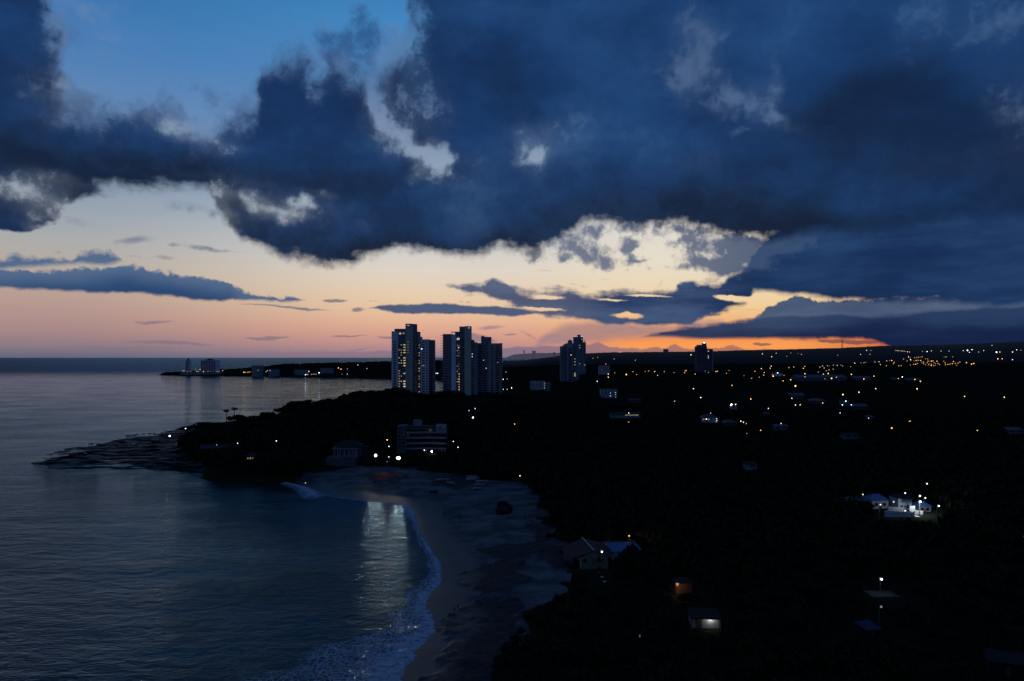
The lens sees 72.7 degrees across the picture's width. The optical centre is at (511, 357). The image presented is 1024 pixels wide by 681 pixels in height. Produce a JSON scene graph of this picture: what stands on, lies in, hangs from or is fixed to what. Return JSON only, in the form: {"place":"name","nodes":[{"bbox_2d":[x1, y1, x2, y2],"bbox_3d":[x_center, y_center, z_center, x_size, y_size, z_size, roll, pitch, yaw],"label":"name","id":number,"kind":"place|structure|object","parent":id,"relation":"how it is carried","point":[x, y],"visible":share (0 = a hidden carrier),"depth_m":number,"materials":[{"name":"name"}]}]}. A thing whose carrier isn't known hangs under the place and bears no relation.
{"place":"outdoors","nodes":[
{"label":"outdoors","id":0,"kind":"place"},
{"bbox_2d":[31,429,208,480],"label":"rock shelf","id":1,"kind":"object","parent":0,"point":[149,450],"visible":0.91,"depth_m":453.52,"materials":[{"name":"grey stone"}]},
{"bbox_2d":[0,358,529,680],"bbox_3d":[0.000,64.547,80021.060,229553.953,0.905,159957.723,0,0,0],"label":"sea","id":2,"kind":"structure","parent":0,"point":[112,574],"depth_m":230.68,"materials":[{"name":"liquid"}]},
{"bbox_2d":[295,466,573,680],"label":"beach","id":3,"kind":"structure","parent":0,"point":[500,574],"depth_m":221.91,"materials":[{"name":"beige sand"}]},
{"bbox_2d":[496,501,512,514],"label":"boulder","id":4,"kind":"object","parent":3,"relation":"on","point":[503,507],"visible":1,"depth_m":279.95,"materials":[{"name":"grey stone"}]},
{"bbox_2d":[0,0,1023,357],"label":"sky","id":5,"kind":"structure","parent":0,"point":[179,178],"materials":[{"name":"blue"}]},
{"bbox_2d":[507,353,559,358],"bbox_3d":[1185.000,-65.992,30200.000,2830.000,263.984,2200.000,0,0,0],"label":"headland","id":6,"kind":"structure","parent":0,"point":[529,355],"depth_m":29515.44,"materials":[{"name":"grey"}]},
{"bbox_2d":[532,351,535,358],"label":"tower","id":7,"kind":"structure","parent":6,"relation":"on","point":[533,354],"depth_m":28500.00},
{"bbox_2d":[170,360,1023,680],"bbox_3d":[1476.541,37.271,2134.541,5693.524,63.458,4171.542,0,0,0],"label":"ground","id":8,"kind":"structure","parent":0,"point":[974,630],"depth_m":177.50,"materials":[{"name":"green plant"}]},
{"bbox_2d":[186,358,190,371],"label":"apartment tower","id":9,"kind":"structure","parent":8,"relation":"on","point":[188,365],"depth_m":2500.00,"materials":[{"name":"paint"}]},
{"bbox_2d":[180,372,222,374],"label":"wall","id":10,"kind":"structure","parent":8,"relation":"on","point":[191,373],"depth_m":2480.00,"materials":[{"name":"concrete"}]},
{"bbox_2d":[193,422,213,426],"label":"tree","id":11,"kind":"object","parent":8,"relation":"on","point":[200,423],"visible":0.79,"depth_m":581.85,"materials":[{"name":"green plant"}]},
{"bbox_2d":[201,358,219,371],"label":"apartment tower","id":12,"kind":"structure","parent":8,"relation":"on","point":[210,365],"depth_m":2500.00,"materials":[{"name":"paint"}]},
{"bbox_2d":[205,422,220,426],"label":"tree","id":13,"kind":"object","parent":8,"relation":"on","point":[212,423],"visible":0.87,"depth_m":578.27,"materials":[{"name":"green plant"}]},
{"bbox_2d":[200,444,230,448],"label":"garden wall","id":14,"kind":"structure","parent":8,"relation":"on","point":[206,446],"depth_m":455.45,"materials":[{"name":"concrete"}]},
{"bbox_2d":[227,416,235,426],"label":"tree","id":15,"kind":"object","parent":8,"relation":"on","point":[230,418],"visible":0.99,"depth_m":595.62,"materials":[{"name":"green plant"}]},
{"bbox_2d":[233,414,246,419],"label":"tree","id":16,"kind":"object","parent":8,"relation":"on","point":[238,417],"visible":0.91,"depth_m":599.30,"materials":[{"name":"green plant"}]},
{"bbox_2d":[245,453,258,460],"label":"house","id":17,"kind":"structure","parent":8,"relation":"on","point":[250,456],"depth_m":395.30,"materials":[{"name":"concrete"}]},
{"bbox_2d":[246,417,257,420],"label":"tree","id":18,"kind":"object","parent":8,"relation":"on","point":[250,419],"visible":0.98,"depth_m":590.86,"materials":[{"name":"green plant"}]},
{"bbox_2d":[246,415,266,418],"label":"tree","id":19,"kind":"object","parent":8,"relation":"on","point":[259,417],"visible":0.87,"depth_m":600.31,"materials":[{"name":"green plant"}]},
{"bbox_2d":[252,365,263,376],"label":"shore building","id":20,"kind":"structure","parent":8,"relation":"on","point":[257,370],"depth_m":2330.00,"materials":[{"name":"concrete"}]},
{"bbox_2d":[259,412,274,414],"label":"tree","id":21,"kind":"object","parent":8,"relation":"on","point":[266,413],"visible":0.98,"depth_m":608.56,"materials":[{"name":"green plant"}]},
{"bbox_2d":[268,369,279,376],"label":"shore building","id":22,"kind":"structure","parent":8,"relation":"on","point":[273,372],"depth_m":2330.00,"materials":[{"name":"concrete"}]},
{"bbox_2d":[278,405,289,410],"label":"tree","id":23,"kind":"object","parent":8,"relation":"on","point":[283,408],"visible":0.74,"depth_m":614.79,"materials":[{"name":"green plant"}]},
{"bbox_2d":[294,369,309,374],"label":"shore building","id":24,"kind":"structure","parent":8,"relation":"on","point":[301,371],"depth_m":2330.00,"materials":[{"name":"concrete"}]},
{"bbox_2d":[301,399,311,404],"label":"tree","id":25,"kind":"object","parent":8,"relation":"on","point":[307,401],"visible":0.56,"depth_m":632.94,"materials":[{"name":"green plant"}]},
{"bbox_2d":[312,401,328,405],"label":"tree","id":26,"kind":"object","parent":8,"relation":"on","point":[320,403],"visible":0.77,"depth_m":639.20,"materials":[{"name":"green plant"}]},
{"bbox_2d":[321,368,333,372],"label":"shore building","id":27,"kind":"structure","parent":8,"relation":"on","point":[327,370],"depth_m":2330.00,"materials":[{"name":"concrete"}]},
{"bbox_2d":[322,398,334,402],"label":"tree","id":28,"kind":"object","parent":8,"relation":"on","point":[329,401],"visible":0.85,"depth_m":645.71,"materials":[{"name":"green plant"}]},
{"bbox_2d":[335,396,349,400],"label":"tree","id":29,"kind":"object","parent":8,"relation":"on","point":[344,397],"visible":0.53,"depth_m":657.66,"materials":[{"name":"green plant"}]},
{"bbox_2d":[326,440,368,465],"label":"beach house","id":30,"kind":"structure","parent":8,"relation":"on","point":[347,452],"depth_m":401.00,"materials":[{"name":"concrete"}]},
{"bbox_2d":[347,392,359,397],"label":"tree","id":31,"kind":"object","parent":8,"relation":"on","point":[352,395],"visible":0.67,"depth_m":667.26,"materials":[{"name":"green plant"}]},
{"bbox_2d":[350,390,376,393],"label":"tree","id":32,"kind":"object","parent":8,"relation":"on","point":[362,392],"visible":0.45,"depth_m":680.83,"materials":[{"name":"green plant"}]},
{"bbox_2d":[366,390,381,395],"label":"tree","id":33,"kind":"object","parent":8,"relation":"on","point":[375,391],"visible":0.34,"depth_m":685.63,"materials":[{"name":"green plant"}]},
{"bbox_2d":[377,387,402,393],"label":"tree","id":34,"kind":"object","parent":8,"relation":"on","point":[393,389],"visible":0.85,"depth_m":681.01,"materials":[{"name":"green plant"}]},
{"bbox_2d":[392,324,435,393],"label":"apartment tower","id":35,"kind":"structure","parent":8,"relation":"on","point":[413,360],"depth_m":830.00,"materials":[{"name":"paint"}]},
{"bbox_2d":[393,341,431,391],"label":"windows","id":36,"kind":"structure","parent":35,"relation":"in","point":[393,341],"depth_m":829.97,"materials":[{"name":"black glass"}]},
{"bbox_2d":[397,420,447,452],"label":"hotel","id":37,"kind":"structure","parent":8,"relation":"on","point":[417,436],"depth_m":443.10,"materials":[{"name":"concrete"}]},
{"bbox_2d":[436,390,457,395],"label":"tree","id":38,"kind":"object","parent":8,"relation":"on","point":[448,392],"visible":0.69,"depth_m":690.24,"materials":[{"name":"green plant"}]},
{"bbox_2d":[440,326,477,394],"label":"apartment tower","id":39,"kind":"structure","parent":8,"relation":"on","point":[460,361],"depth_m":780.00,"materials":[{"name":"paint"}]},
{"bbox_2d":[444,373,473,394],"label":"windows","id":40,"kind":"structure","parent":39,"relation":"in","point":[449,373],"depth_m":779.88,"materials":[{"name":"black glass"}]},
{"bbox_2d":[478,336,501,392],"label":"apartment tower","id":41,"kind":"structure","parent":8,"relation":"on","point":[489,366],"depth_m":860.74,"materials":[{"name":"grey paint"}]},
{"bbox_2d":[499,640,520,669],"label":"tree","id":42,"kind":"object","parent":8,"relation":"on","point":[505,646],"visible":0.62,"depth_m":140.49,"materials":[{"name":"green plant"}]},
{"bbox_2d":[509,633,520,642],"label":"tree","id":43,"kind":"object","parent":8,"relation":"on","point":[515,637],"visible":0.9,"depth_m":148.82,"materials":[{"name":"green plant"}]},
{"bbox_2d":[504,632,552,665],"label":"tree","id":44,"kind":"object","parent":8,"relation":"on","point":[534,642],"visible":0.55,"depth_m":131.55,"materials":[{"name":"green plant"}]},
{"bbox_2d":[522,609,536,628],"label":"tree","id":45,"kind":"object","parent":8,"relation":"on","point":[527,615],"visible":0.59,"depth_m":161.75,"materials":[{"name":"green plant"}]},
{"bbox_2d":[530,381,544,389],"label":"apartment block","id":46,"kind":"structure","parent":8,"relation":"on","point":[537,385],"depth_m":1232.26,"materials":[{"name":"grey paint"}]},
{"bbox_2d":[545,382,550,390],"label":"apartment block","id":47,"kind":"structure","parent":8,"relation":"on","point":[547,386],"depth_m":1156.24,"materials":[{"name":"concrete"}]},
{"bbox_2d":[541,601,558,612],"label":"tree","id":48,"kind":"object","parent":8,"relation":"on","point":[551,605],"visible":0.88,"depth_m":166.43,"materials":[{"name":"green plant"}]},
{"bbox_2d":[552,594,566,605],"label":"tree","id":49,"kind":"object","parent":8,"relation":"on","point":[559,599],"visible":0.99,"depth_m":171.80,"materials":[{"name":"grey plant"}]},
{"bbox_2d":[560,340,578,381],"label":"apartment tower","id":50,"kind":"structure","parent":8,"relation":"on","point":[569,361],"depth_m":1450.08,"materials":[{"name":"grey paint"}]},
{"bbox_2d":[573,335,585,374],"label":"apartment tower","id":51,"kind":"structure","parent":8,"relation":"on","point":[582,354],"depth_m":1900.00,"materials":[{"name":"grey paint"}]},
{"bbox_2d":[562,537,610,568],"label":"beach house","id":52,"kind":"structure","parent":8,"relation":"on","point":[586,552],"depth_m":207.60,"materials":[{"name":"tile"}]},
{"bbox_2d":[160,360,1023,425],"bbox_3d":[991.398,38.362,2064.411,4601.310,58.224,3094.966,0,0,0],"label":"forest","id":53,"kind":"object","parent":8,"relation":"on","point":[983,385],"visible":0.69,"depth_m":1234.07,"materials":[{"name":"plant"}]},
{"bbox_2d":[177,393,1023,674],"bbox_3d":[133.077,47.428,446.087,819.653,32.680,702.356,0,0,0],"label":"woodland","id":54,"kind":"object","parent":8,"relation":"on","point":[932,448],"visible":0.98,"depth_m":338.82,"materials":[{"name":"green plant"}]},
{"bbox_2d":[598,365,609,374],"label":"apartment block","id":55,"kind":"structure","parent":8,"relation":"on","point":[603,369],"depth_m":1900.00,"materials":[{"name":"grey paint"}]},
{"bbox_2d":[600,389,616,397],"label":"apartment block","id":56,"kind":"structure","parent":8,"relation":"on","point":[608,393],"depth_m":933.77,"materials":[{"name":"grey paint"}]},
{"bbox_2d":[600,541,640,559],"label":"beach house","id":57,"kind":"structure","parent":8,"relation":"on","point":[616,547],"depth_m":215.67,"materials":[{"name":"blue paint"}]},
{"bbox_2d":[609,412,640,417],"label":"warehouse","id":58,"kind":"structure","parent":8,"relation":"on","point":[624,415],"depth_m":615.68,"materials":[{"name":"grey paint"}]},
{"bbox_2d":[614,542,647,576],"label":"tree","id":59,"kind":"object","parent":8,"relation":"on","point":[624,559],"visible":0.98,"depth_m":177.57,"materials":[{"name":"green plant"}]},
{"bbox_2d":[619,626,650,645],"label":"tree","id":60,"kind":"object","parent":8,"relation":"on","point":[632,634],"visible":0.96,"depth_m":143.59,"materials":[{"name":"green plant"}]},
{"bbox_2d":[628,399,641,402],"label":"house","id":61,"kind":"structure","parent":8,"relation":"on","point":[634,400],"depth_m":828.53,"materials":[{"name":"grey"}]},
{"bbox_2d":[668,577,694,593],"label":"house","id":62,"kind":"structure","parent":8,"relation":"on","point":[685,585],"depth_m":182.60,"materials":[{"name":"tile"}]},
{"bbox_2d":[695,342,712,372],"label":"apartment tower","id":63,"kind":"structure","parent":8,"relation":"on","point":[703,358],"depth_m":2300.00,"materials":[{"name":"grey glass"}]},
{"bbox_2d":[687,607,721,630],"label":"carport","id":64,"kind":"object","parent":8,"relation":"on","point":[704,617],"visible":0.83,"depth_m":159.04,"materials":[{"name":"grey paint"}]},
{"bbox_2d":[696,619,701,627],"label":"door","id":65,"kind":"structure","parent":64,"relation":"in","point":[698,621],"depth_m":159.00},
{"bbox_2d":[700,414,718,422],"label":"house","id":66,"kind":"structure","parent":8,"relation":"on","point":[711,418],"depth_m":572.66,"materials":[{"name":"paint"}]},
{"bbox_2d":[721,420,737,425],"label":"house","id":67,"kind":"structure","parent":8,"relation":"on","point":[729,423],"depth_m":540.93,"materials":[{"name":"grey glass"}]},
{"bbox_2d":[729,404,737,408],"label":"house","id":68,"kind":"structure","parent":8,"relation":"on","point":[733,406],"depth_m":719.18,"materials":[{"name":"tile"}]},
{"bbox_2d":[742,461,757,469],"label":"house","id":69,"kind":"structure","parent":8,"relation":"on","point":[748,465],"depth_m":350.64,"materials":[{"name":"grey paint"}]},
{"bbox_2d":[772,372,782,375],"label":"house","id":70,"kind":"structure","parent":8,"relation":"on","point":[777,374],"depth_m":1999.42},
{"bbox_2d":[772,424,788,429],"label":"house","id":71,"kind":"structure","parent":8,"relation":"on","point":[780,426],"depth_m":518.92,"materials":[{"name":"grey glass"}]},
{"bbox_2d":[786,393,804,398],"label":"house","id":72,"kind":"structure","parent":8,"relation":"on","point":[797,395],"depth_m":889.59,"materials":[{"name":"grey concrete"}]},
{"bbox_2d":[808,398,826,403],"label":"house","id":73,"kind":"structure","parent":8,"relation":"on","point":[816,401],"depth_m":822.59,"materials":[{"name":"grey glass"}]},
{"bbox_2d":[790,375,846,380],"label":"warehouse","id":74,"kind":"structure","parent":8,"relation":"on","point":[817,377],"depth_m":1577.71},
{"bbox_2d":[839,398,848,404],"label":"house","id":75,"kind":"structure","parent":8,"relation":"on","point":[843,401],"depth_m":768.95,"materials":[{"name":"grey paint"}]},
{"bbox_2d":[839,433,859,438],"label":"house","id":76,"kind":"structure","parent":8,"relation":"on","point":[849,435],"depth_m":457.05,"materials":[{"name":"tile"}]},
{"bbox_2d":[840,496,864,503],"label":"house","id":77,"kind":"structure","parent":8,"relation":"on","point":[858,499],"depth_m":263.68,"materials":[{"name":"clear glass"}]},
{"bbox_2d":[847,404,868,409],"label":"house","id":78,"kind":"structure","parent":8,"relation":"on","point":[859,406],"depth_m":710.13,"materials":[{"name":"grey glass"}]},
{"bbox_2d":[849,376,870,380],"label":"warehouse","id":79,"kind":"structure","parent":8,"relation":"on","point":[863,378],"depth_m":1582.96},
{"bbox_2d":[854,620,881,639],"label":"shed","id":80,"kind":"structure","parent":8,"relation":"on","point":[865,629],"depth_m":150.37,"materials":[{"name":"tile"}]},
{"bbox_2d":[871,630,874,638],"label":"door","id":81,"kind":"structure","parent":80,"relation":"in","point":[872,631],"depth_m":149.64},
{"bbox_2d":[864,415,875,419],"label":"house","id":82,"kind":"structure","parent":8,"relation":"on","point":[868,417],"depth_m":600.53,"materials":[{"name":"grey glass"}]},
{"bbox_2d":[861,494,889,508],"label":"house","id":83,"kind":"structure","parent":8,"relation":"on","point":[876,500],"depth_m":259.05,"materials":[{"name":"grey paint"}]},
{"bbox_2d":[863,591,899,597],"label":"yard paving","id":84,"kind":"structure","parent":8,"relation":"on","point":[878,594],"depth_m":174.55,"materials":[{"name":"grey concrete"}]},
{"bbox_2d":[884,507,911,516],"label":"perimeter wall","id":85,"kind":"structure","parent":8,"relation":"on","point":[897,512],"depth_m":246.91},
{"bbox_2d":[889,493,912,509],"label":"house","id":86,"kind":"structure","parent":8,"relation":"on","point":[901,500],"depth_m":255.03,"materials":[{"name":"tile"}]},
{"bbox_2d":[899,378,921,380],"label":"warehouse","id":87,"kind":"structure","parent":8,"relation":"on","point":[911,379],"depth_m":1560.69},
{"bbox_2d":[909,506,922,516],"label":"floodlit wall","id":88,"kind":"structure","parent":8,"relation":"on","point":[911,508],"depth_m":247.90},
{"bbox_2d":[912,501,932,511],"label":"house","id":89,"kind":"structure","parent":8,"relation":"on","point":[925,507],"depth_m":250.90,"materials":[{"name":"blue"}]},
{"bbox_2d":[979,647,1023,677],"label":"house","id":90,"kind":"structure","parent":8,"relation":"on","point":[997,662],"depth_m":130.58,"materials":[{"name":"tile"}]},
{"bbox_2d":[1005,666,1010,676],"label":"door","id":91,"kind":"structure","parent":90,"relation":"in","point":[1007,668],"depth_m":129.73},
{"bbox_2d":[1003,427,1022,433],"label":"house","id":92,"kind":"structure","parent":8,"relation":"on","point":[1014,430],"depth_m":484.85,"materials":[{"name":"grey glass"}]},
{"bbox_2d":[502,346,1022,365],"bbox_3d":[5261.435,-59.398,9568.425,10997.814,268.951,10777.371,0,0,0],"label":"hills","id":93,"kind":"structure","parent":0,"point":[616,355],"depth_m":5350.25,"materials":[{"name":"green plant"}]},
{"bbox_2d":[502,341,1023,367],"bbox_3d":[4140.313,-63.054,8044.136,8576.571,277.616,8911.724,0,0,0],"label":"hillside forest","id":94,"kind":"object","parent":93,"relation":"on","point":[879,354],"visible":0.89,"depth_m":5134.96,"materials":[{"name":"green plant"}]}
]}

